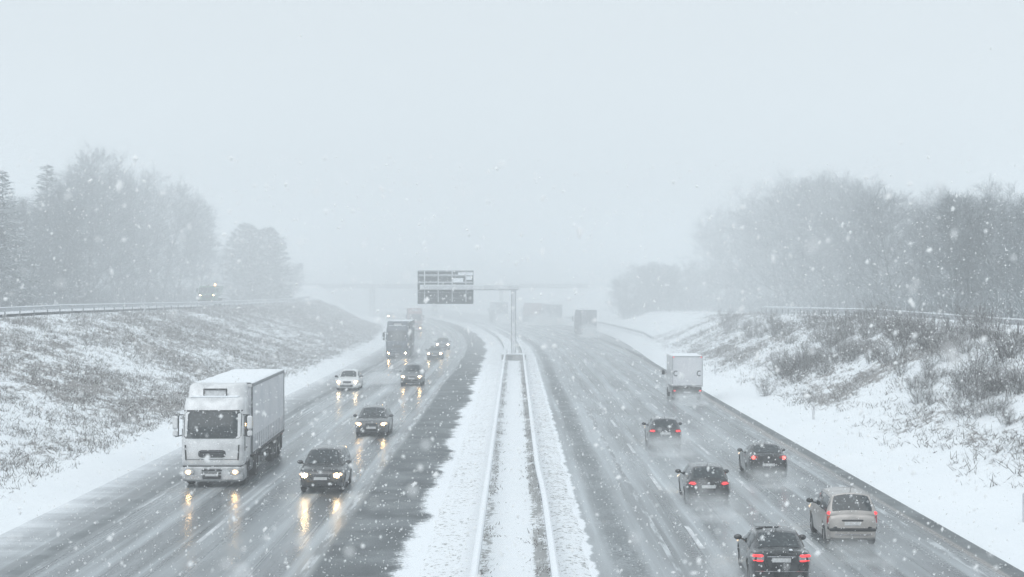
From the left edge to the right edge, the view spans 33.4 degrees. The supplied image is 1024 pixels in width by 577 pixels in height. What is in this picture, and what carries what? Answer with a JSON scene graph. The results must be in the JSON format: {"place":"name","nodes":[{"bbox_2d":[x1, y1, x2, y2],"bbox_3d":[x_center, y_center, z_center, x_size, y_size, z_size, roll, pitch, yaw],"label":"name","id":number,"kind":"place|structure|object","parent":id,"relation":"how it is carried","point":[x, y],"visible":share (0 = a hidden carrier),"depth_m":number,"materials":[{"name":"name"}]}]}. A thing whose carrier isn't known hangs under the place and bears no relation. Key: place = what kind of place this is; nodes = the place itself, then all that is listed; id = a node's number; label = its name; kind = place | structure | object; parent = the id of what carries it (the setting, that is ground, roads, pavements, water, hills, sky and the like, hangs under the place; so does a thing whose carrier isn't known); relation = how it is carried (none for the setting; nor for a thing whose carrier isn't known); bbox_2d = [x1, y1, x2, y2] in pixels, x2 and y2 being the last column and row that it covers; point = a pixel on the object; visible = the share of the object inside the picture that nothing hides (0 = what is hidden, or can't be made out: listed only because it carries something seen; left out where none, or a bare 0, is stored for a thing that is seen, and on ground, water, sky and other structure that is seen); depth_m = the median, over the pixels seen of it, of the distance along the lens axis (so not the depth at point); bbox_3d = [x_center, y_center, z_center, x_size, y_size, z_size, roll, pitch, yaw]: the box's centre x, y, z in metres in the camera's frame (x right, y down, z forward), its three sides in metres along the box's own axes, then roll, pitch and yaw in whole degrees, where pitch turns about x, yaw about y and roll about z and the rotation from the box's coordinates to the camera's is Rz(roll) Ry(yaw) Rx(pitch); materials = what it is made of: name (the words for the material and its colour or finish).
{"place":"outdoors","nodes":[
{"label":"outdoors","id":0,"kind":"place"},
{"bbox_2d":[0,285,299,314],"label":"side road","id":1,"kind":"structure","parent":0,"point":[52,310],"depth_m":186.90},
{"bbox_2d":[196,284,222,304],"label":"gritting lorry","id":2,"kind":"object","parent":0,"point":[209,291],"visible":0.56,"depth_m":236.12,"materials":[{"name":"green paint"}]},
{"bbox_2d":[0,307,490,576],"bbox_3d":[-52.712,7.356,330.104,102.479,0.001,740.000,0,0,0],"label":"road","id":3,"kind":"structure","parent":0,"point":[286,532],"depth_m":63.44,"materials":[{"name":"asphalt"}]},
{"bbox_2d":[172,369,283,483],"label":"lorry","id":4,"kind":"object","parent":3,"relation":"on","point":[241,402],"visible":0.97,"depth_m":69.07,"materials":[{"name":"white metal"}]},
{"bbox_2d":[297,444,351,490],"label":"suv","id":5,"kind":"object","parent":3,"relation":"on","point":[322,479],"visible":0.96,"depth_m":67.42,"materials":[{"name":"black paint"}]},
{"bbox_2d":[335,368,362,389],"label":"car","id":6,"kind":"object","parent":3,"relation":"on","point":[347,377],"visible":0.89,"depth_m":131.71,"materials":[{"name":"white paint"}]},
{"bbox_2d":[353,404,393,434],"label":"car","id":7,"kind":"object","parent":3,"relation":"on","point":[372,420],"visible":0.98,"depth_m":92.33,"materials":[{"name":"grey paint"}]},
{"bbox_2d":[383,320,413,357],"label":"lorry","id":8,"kind":"object","parent":3,"relation":"on","point":[398,347],"visible":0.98,"depth_m":187.20,"materials":[{"name":"grey paint"}]},
{"bbox_2d":[399,363,425,384],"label":"suv","id":9,"kind":"object","parent":3,"relation":"on","point":[409,373],"visible":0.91,"depth_m":137.61,"materials":[{"name":"grey paint"}]},
{"bbox_2d":[406,307,423,331],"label":"lorry","id":10,"kind":"object","parent":3,"relation":"on","point":[416,313],"visible":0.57,"depth_m":292.24,"materials":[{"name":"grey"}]},
{"bbox_2d":[21,306,991,576],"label":"edge lines","id":11,"kind":"object","parent":3,"relation":"on","point":[309,564],"visible":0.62,"depth_m":63.12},
{"bbox_2d":[345,306,591,576],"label":"median strip","id":12,"kind":"object","parent":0,"point":[513,489],"visible":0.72,"depth_m":66.03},
{"bbox_2d":[435,314,505,576],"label":"guardrail","id":13,"kind":"object","parent":12,"relation":"on","point":[475,564],"visible":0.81,"depth_m":64.89,"materials":[{"name":"metal"}]},
{"bbox_2d":[420,285,525,360],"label":"gantry","id":14,"kind":"object","parent":12,"relation":"on","point":[513,355],"visible":0.94,"depth_m":182.76,"materials":[{"name":"metal"}]},
{"bbox_2d":[418,270,472,303],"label":"direction sign","id":15,"kind":"object","parent":14,"relation":"attached to","point":[434,277],"visible":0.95,"depth_m":183.54,"materials":[{"name":"metal"}]},
{"bbox_2d":[443,314,559,576],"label":"guardrail","id":16,"kind":"object","parent":12,"relation":"on","point":[554,567],"visible":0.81,"depth_m":63.78,"materials":[{"name":"metal"}]},
{"bbox_2d":[0,280,1023,571],"bbox_3d":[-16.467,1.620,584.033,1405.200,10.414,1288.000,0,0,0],"label":"snowy ground","id":17,"kind":"structure","parent":0,"point":[924,488],"depth_m":95.41,"materials":[{"name":"snow"}]},
{"bbox_2d":[0,211,34,293],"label":"bare tree","id":18,"kind":"object","parent":17,"relation":"on","point":[15,257],"visible":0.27,"depth_m":184.07,"materials":[{"name":"grey plant"}]},
{"bbox_2d":[0,170,50,306],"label":"spruce tree","id":19,"kind":"object","parent":17,"relation":"on","point":[3,248],"visible":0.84,"depth_m":177.97,"materials":[{"name":"grey plant"}]},
{"bbox_2d":[1,203,68,300],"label":"bare tree","id":20,"kind":"object","parent":17,"relation":"on","point":[29,228],"visible":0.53,"depth_m":189.08,"materials":[{"name":"grey plant"}]},
{"bbox_2d":[1,194,71,305],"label":"bare tree","id":21,"kind":"object","parent":17,"relation":"on","point":[36,257],"visible":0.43,"depth_m":192.21,"materials":[{"name":"grey plant"}]},
{"bbox_2d":[6,165,92,301],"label":"spruce tree","id":22,"kind":"object","parent":17,"relation":"on","point":[50,173],"visible":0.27,"depth_m":204.81,"materials":[{"name":"grey plant"}]},
{"bbox_2d":[24,177,96,303],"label":"bare tree","id":23,"kind":"object","parent":17,"relation":"on","point":[47,213],"visible":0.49,"depth_m":200.01,"materials":[{"name":"grey plant"}]},
{"bbox_2d":[35,190,91,304],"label":"bare tree","id":24,"kind":"object","parent":17,"relation":"on","point":[79,203],"visible":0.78,"depth_m":197.02,"materials":[{"name":"grey plant"}]},
{"bbox_2d":[27,168,135,303],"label":"bare tree","id":25,"kind":"object","parent":17,"relation":"on","point":[90,233],"visible":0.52,"depth_m":206.78,"materials":[{"name":"grey plant"}]},
{"bbox_2d":[32,150,144,300],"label":"bare tree","id":26,"kind":"object","parent":17,"relation":"on","point":[94,189],"visible":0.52,"depth_m":213.23,"materials":[{"name":"grey plant"}]},
{"bbox_2d":[32,136,183,300],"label":"bare tree","id":27,"kind":"object","parent":17,"relation":"on","point":[98,163],"visible":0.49,"depth_m":228.20,"materials":[{"name":"grey plant"}]},
{"bbox_2d":[77,166,167,297],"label":"bare tree","id":28,"kind":"object","parent":17,"relation":"on","point":[142,233],"visible":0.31,"depth_m":240.39,"materials":[{"name":"grey plant"}]},
{"bbox_2d":[88,167,169,287],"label":"bare tree","id":29,"kind":"object","parent":17,"relation":"on","point":[139,228],"visible":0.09,"depth_m":276.40,"materials":[{"name":"grey plant"}]},
{"bbox_2d":[95,182,180,301],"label":"bare tree","id":30,"kind":"object","parent":17,"relation":"on","point":[144,260],"visible":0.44,"depth_m":242.27,"materials":[{"name":"grey plant"}]},
{"bbox_2d":[103,164,203,293],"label":"bare tree","id":31,"kind":"object","parent":17,"relation":"on","point":[149,175],"visible":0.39,"depth_m":255.75,"materials":[{"name":"grey plant"}]},
{"bbox_2d":[0,296,309,316],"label":"guardrail","id":32,"kind":"object","parent":17,"relation":"on","point":[40,307],"visible":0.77,"depth_m":171.23,"materials":[{"name":"metal"}]},
{"bbox_2d":[128,186,195,288],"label":"bare tree","id":33,"kind":"object","parent":17,"relation":"on","point":[164,239],"visible":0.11,"depth_m":302.35,"materials":[{"name":"grey plant"}]},
{"bbox_2d":[128,174,229,297],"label":"bare tree","id":34,"kind":"object","parent":17,"relation":"on","point":[185,209],"visible":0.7,"depth_m":262.40,"materials":[{"name":"grey plant"}]},
{"bbox_2d":[146,187,229,298],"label":"bare tree","id":35,"kind":"object","parent":17,"relation":"on","point":[198,243],"visible":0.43,"depth_m":272.13,"materials":[{"name":"grey plant"}]},
{"bbox_2d":[171,197,231,290],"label":"bare tree","id":36,"kind":"object","parent":17,"relation":"on","point":[201,212],"visible":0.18,"depth_m":320.48,"materials":[{"name":"grey plant"}]},
{"bbox_2d":[177,226,226,295],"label":"bare tree","id":37,"kind":"object","parent":17,"relation":"on","point":[205,281],"visible":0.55,"depth_m":292.51,"materials":[{"name":"grey plant"}]},
{"bbox_2d":[216,222,275,300],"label":"conifer tree","id":38,"kind":"object","parent":17,"relation":"on","point":[248,293],"visible":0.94,"depth_m":314.80,"materials":[{"name":"grey plant"}]},
{"bbox_2d":[243,226,296,298],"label":"conifer tree","id":39,"kind":"object","parent":17,"relation":"on","point":[277,293],"visible":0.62,"depth_m":321.04,"materials":[{"name":"grey plant"}]},
{"bbox_2d":[387,262,417,305],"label":"bare tree","id":40,"kind":"object","parent":17,"relation":"on","point":[407,267],"visible":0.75,"depth_m":622.09,"materials":[{"name":"grey plant"}]},
{"bbox_2d":[390,256,430,303],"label":"bare tree","id":41,"kind":"object","parent":17,"relation":"on","point":[419,266],"visible":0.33,"depth_m":655.43,"materials":[{"name":"grey plant"}]},
{"bbox_2d":[299,281,588,315],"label":"road bridge","id":42,"kind":"structure","parent":17,"relation":"on","point":[385,285],"depth_m":435.56,"materials":[{"name":"concrete"}]},
{"bbox_2d":[459,256,496,300],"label":"bare tree","id":43,"kind":"object","parent":17,"relation":"on","point":[480,267],"visible":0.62,"depth_m":645.41,"materials":[{"name":"grey plant"}]},
{"bbox_2d":[0,299,1023,576],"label":"dead scrub","id":44,"kind":"object","parent":17,"relation":"on","point":[370,329],"visible":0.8,"depth_m":125.77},
{"bbox_2d":[0,271,1023,319],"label":"undergrowth","id":45,"kind":"object","parent":17,"relation":"on","point":[698,303],"visible":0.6,"depth_m":210.85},
{"bbox_2d":[604,278,634,317],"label":"bare tree","id":46,"kind":"object","parent":17,"relation":"on","point":[620,290],"visible":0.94,"depth_m":331.43,"materials":[{"name":"grey plant"}]},
{"bbox_2d":[605,274,645,315],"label":"bare tree","id":47,"kind":"object","parent":17,"relation":"on","point":[626,280],"visible":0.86,"depth_m":331.26,"materials":[{"name":"grey plant"}]},
{"bbox_2d":[628,264,666,311],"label":"bare tree","id":48,"kind":"object","parent":17,"relation":"on","point":[646,274],"visible":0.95,"depth_m":324.31,"materials":[{"name":"grey plant"}]},
{"bbox_2d":[641,260,679,308],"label":"bare tree","id":49,"kind":"object","parent":17,"relation":"on","point":[661,266],"visible":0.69,"depth_m":328.53,"materials":[{"name":"grey plant"}]},
{"bbox_2d":[655,266,682,310],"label":"bare tree","id":50,"kind":"object","parent":17,"relation":"on","point":[669,274],"visible":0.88,"depth_m":326.10,"materials":[{"name":"grey plant"}]},
{"bbox_2d":[677,202,753,298],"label":"bare tree","id":51,"kind":"object","parent":17,"relation":"on","point":[714,219],"visible":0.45,"depth_m":346.06,"materials":[{"name":"grey plant"}]},
{"bbox_2d":[690,214,746,300],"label":"bare tree","id":52,"kind":"object","parent":17,"relation":"on","point":[707,248],"visible":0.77,"depth_m":334.85,"materials":[{"name":"grey plant"}]},
{"bbox_2d":[713,206,775,312],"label":"bare tree","id":53,"kind":"object","parent":17,"relation":"on","point":[742,253],"visible":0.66,"depth_m":293.57,"materials":[{"name":"grey plant"}]},
{"bbox_2d":[711,174,791,294],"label":"bare tree","id":54,"kind":"object","parent":17,"relation":"on","point":[763,189],"visible":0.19,"depth_m":357.80,"materials":[{"name":"grey plant"}]},
{"bbox_2d":[724,198,783,298],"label":"bare tree","id":55,"kind":"object","parent":17,"relation":"on","point":[754,268],"visible":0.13,"depth_m":326.63,"materials":[{"name":"grey plant"}]},
{"bbox_2d":[718,186,824,313],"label":"bare tree","id":56,"kind":"object","parent":17,"relation":"on","point":[761,247],"visible":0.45,"depth_m":269.25,"materials":[{"name":"grey plant"}]},
{"bbox_2d":[744,164,819,296],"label":"bare tree","id":57,"kind":"object","parent":17,"relation":"on","point":[784,181],"visible":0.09,"depth_m":335.12,"materials":[{"name":"grey plant"}]},
{"bbox_2d":[756,191,821,298],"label":"bare tree","id":58,"kind":"object","parent":17,"relation":"on","point":[781,253],"visible":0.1,"depth_m":301.53,"materials":[{"name":"grey plant"}]},
{"bbox_2d":[743,165,843,303],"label":"bare tree","id":59,"kind":"object","parent":17,"relation":"on","point":[826,177],"visible":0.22,"depth_m":262.27,"materials":[{"name":"grey plant"}]},
{"bbox_2d":[742,171,875,313],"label":"bare tree","id":60,"kind":"object","parent":17,"relation":"on","point":[782,259],"visible":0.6,"depth_m":240.20,"materials":[{"name":"grey plant"}]},
{"bbox_2d":[762,170,870,303],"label":"bare tree","id":61,"kind":"object","parent":17,"relation":"on","point":[827,202],"visible":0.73,"depth_m":229.86,"materials":[{"name":"grey plant"}]},
{"bbox_2d":[758,168,876,297],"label":"bare tree","id":62,"kind":"object","parent":17,"relation":"on","point":[844,180],"visible":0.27,"depth_m":243.76,"materials":[{"name":"grey plant"}]},
{"bbox_2d":[792,175,905,307],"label":"bare tree","id":63,"kind":"object","parent":17,"relation":"on","point":[825,276],"visible":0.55,"depth_m":201.49,"materials":[{"name":"grey plant"}]},
{"bbox_2d":[816,189,887,300],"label":"bare tree","id":64,"kind":"object","parent":17,"relation":"on","point":[842,243],"visible":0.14,"depth_m":231.16,"materials":[{"name":"grey plant"}]},
{"bbox_2d":[824,191,901,302],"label":"bare tree","id":65,"kind":"object","parent":17,"relation":"on","point":[842,209],"visible":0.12,"depth_m":219.05,"materials":[{"name":"grey plant"}]},
{"bbox_2d":[826,184,918,307],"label":"bare tree","id":66,"kind":"object","parent":17,"relation":"on","point":[896,218],"visible":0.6,"depth_m":190.24,"materials":[{"name":"grey plant"}]},
{"bbox_2d":[834,179,916,293],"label":"bare tree","id":67,"kind":"object","parent":17,"relation":"on","point":[885,212],"visible":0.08,"depth_m":254.22,"materials":[{"name":"grey plant"}]},
{"bbox_2d":[835,186,939,315],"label":"bare tree","id":68,"kind":"object","parent":17,"relation":"on","point":[882,243],"visible":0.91,"depth_m":172.49,"materials":[{"name":"grey plant"}]},
{"bbox_2d":[761,306,1023,331],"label":"guardrail","id":69,"kind":"object","parent":17,"relation":"on","point":[1016,322],"visible":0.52,"depth_m":138.30,"materials":[{"name":"metal"}]},
{"bbox_2d":[864,331,921,363],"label":"bush","id":70,"kind":"object","parent":17,"relation":"on","point":[879,354],"visible":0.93,"depth_m":105.93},
{"bbox_2d":[874,305,933,349],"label":"bush","id":71,"kind":"object","parent":17,"relation":"on","point":[902,325],"visible":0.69,"depth_m":111.71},
{"bbox_2d":[877,188,942,291],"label":"bare tree","id":72,"kind":"object","parent":17,"relation":"on","point":[914,199],"visible":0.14,"depth_m":231.86,"materials":[{"name":"grey plant"}]},
{"bbox_2d":[877,201,944,301],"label":"bare tree","id":73,"kind":"object","parent":17,"relation":"on","point":[910,248],"visible":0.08,"depth_m":205.00,"materials":[{"name":"grey plant"}]},
{"bbox_2d":[889,205,947,311],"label":"bare tree","id":74,"kind":"object","parent":17,"relation":"on","point":[922,246],"visible":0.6,"depth_m":169.13,"materials":[{"name":"grey plant"}]},
{"bbox_2d":[893,372,943,404],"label":"bush","id":75,"kind":"object","parent":17,"relation":"on","point":[917,394],"visible":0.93,"depth_m":90.89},
{"bbox_2d":[891,183,963,283],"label":"bare tree","id":76,"kind":"object","parent":17,"relation":"on","point":[934,195],"visible":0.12,"depth_m":227.91,"materials":[{"name":"grey plant"}]},
{"bbox_2d":[915,190,978,303],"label":"bare tree","id":77,"kind":"object","parent":17,"relation":"on","point":[945,246],"visible":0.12,"depth_m":178.81,"materials":[{"name":"grey plant"}]},
{"bbox_2d":[931,298,985,334],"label":"bush","id":78,"kind":"object","parent":17,"relation":"on","point":[959,321],"visible":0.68,"depth_m":104.80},
{"bbox_2d":[906,188,1015,311],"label":"bare tree","id":79,"kind":"object","parent":17,"relation":"on","point":[948,203],"visible":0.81,"depth_m":149.22,"materials":[{"name":"grey plant"}]},
{"bbox_2d":[928,192,993,314],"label":"bare tree","id":80,"kind":"object","parent":17,"relation":"on","point":[972,257],"visible":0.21,"depth_m":152.65,"materials":[{"name":"grey plant"}]},
{"bbox_2d":[938,352,991,397],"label":"bush","id":81,"kind":"object","parent":17,"relation":"on","point":[960,382],"visible":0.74,"depth_m":85.07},
{"bbox_2d":[947,384,1007,418],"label":"bush","id":82,"kind":"object","parent":17,"relation":"on","point":[980,412],"visible":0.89,"depth_m":78.88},
{"bbox_2d":[932,191,1023,316],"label":"bare tree","id":83,"kind":"object","parent":17,"relation":"on","point":[980,214],"visible":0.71,"depth_m":146.93,"materials":[{"name":"grey plant"}]},
{"bbox_2d":[936,177,1022,293],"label":"bare tree","id":84,"kind":"object","parent":17,"relation":"on","point":[989,187],"visible":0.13,"depth_m":203.08,"materials":[{"name":"grey plant"}]},
{"bbox_2d":[945,336,1015,374],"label":"bush","id":85,"kind":"object","parent":17,"relation":"on","point":[977,357],"visible":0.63,"depth_m":89.77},
{"bbox_2d":[944,192,1022,315],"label":"bare tree","id":86,"kind":"object","parent":17,"relation":"on","point":[993,233],"visible":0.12,"depth_m":163.50,"materials":[{"name":"grey plant"}]},
{"bbox_2d":[957,294,1016,340],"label":"bush","id":87,"kind":"object","parent":17,"relation":"on","point":[986,321],"visible":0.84,"depth_m":98.36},
{"bbox_2d":[971,314,1023,364],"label":"bush","id":88,"kind":"object","parent":17,"relation":"on","point":[998,338],"visible":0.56,"depth_m":89.07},
{"bbox_2d":[974,198,1023,316],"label":"bare tree","id":89,"kind":"object","parent":17,"relation":"on","point":[1007,231],"visible":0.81,"depth_m":141.73,"materials":[{"name":"grey plant"}]},
{"bbox_2d":[978,196,1022,298],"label":"bare tree","id":90,"kind":"object","parent":17,"relation":"on","point":[1010,213],"visible":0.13,"depth_m":164.58,"materials":[{"name":"grey plant"}]},
{"bbox_2d":[980,314,1023,358],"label":"bush","id":91,"kind":"object","parent":17,"relation":"on","point":[1008,351],"visible":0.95,"depth_m":87.81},
{"bbox_2d":[992,358,1023,394],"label":"bush","id":92,"kind":"object","parent":17,"relation":"on","point":[1019,382],"visible":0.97,"depth_m":79.50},
{"bbox_2d":[0,0,1023,576],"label":"falling snow","id":93,"kind":"structure","parent":0,"point":[948,350],"depth_m":22.87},
{"bbox_2d":[0,0,1023,291],"label":"sky","id":94,"kind":"structure","parent":0,"point":[865,78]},
{"bbox_2d":[343,304,1023,576],"bbox_3d":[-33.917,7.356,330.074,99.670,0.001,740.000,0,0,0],"label":"road","id":95,"kind":"structure","parent":0,"point":[669,503],"depth_m":69.43,"materials":[{"name":"asphalt"}]},
{"bbox_2d":[488,301,507,321],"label":"lorry","id":96,"kind":"object","parent":95,"relation":"on","point":[499,314],"visible":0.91,"depth_m":366.49,"materials":[{"name":"grey paint"}]},
{"bbox_2d":[195,309,823,552],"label":"road markings","id":97,"kind":"object","parent":95,"relation":"on","point":[701,546],"visible":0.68,"depth_m":68.71,"materials":[{"name":"paint"}]},
{"bbox_2d":[521,302,541,321],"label":"lorry","id":98,"kind":"object","parent":95,"relation":"on","point":[534,307],"visible":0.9,"depth_m":372.47,"materials":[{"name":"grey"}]},
{"bbox_2d":[572,309,596,334],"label":"lorry","id":99,"kind":"object","parent":95,"relation":"on","point":[581,327],"visible":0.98,"depth_m":272.03,"materials":[{"name":"grey paint"}]},
{"bbox_2d":[642,416,681,446],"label":"car","id":100,"kind":"object","parent":95,"relation":"on","point":[653,434],"visible":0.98,"depth_m":85.24,"materials":[{"name":"grey paint"}]},
{"bbox_2d":[662,353,702,399],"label":"box van","id":101,"kind":"object","parent":95,"relation":"on","point":[693,365],"visible":0.98,"depth_m":119.97,"materials":[{"name":"white paint"}]},
{"bbox_2d":[675,462,730,503],"bbox_3d":[7.304,7.244,64.928,2.078,1.574,4.485,0,0,2],"label":"car","id":102,"kind":"object","parent":95,"relation":"on","point":[700,473],"visible":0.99,"depth_m":62.91,"materials":[{"name":"black paint"}]},
{"bbox_2d":[737,442,787,476],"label":"car","id":103,"kind":"object","parent":95,"relation":"on","point":[769,452],"visible":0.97,"depth_m":71.74,"materials":[{"name":"black paint"}]},
{"bbox_2d":[734,523,810,576],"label":"car","id":104,"kind":"object","parent":95,"relation":"on","point":[775,546],"visible":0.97,"depth_m":46.35,"materials":[{"name":"black paint"}]},
{"bbox_2d":[806,486,876,543],"bbox_3d":[10.676,7.152,55.142,2.034,1.808,4.084,0,0,2],"label":"minivan","id":105,"kind":"object","parent":95,"relation":"on","point":[831,517],"visible":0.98,"depth_m":53.30,"materials":[{"name":"silver metal"}]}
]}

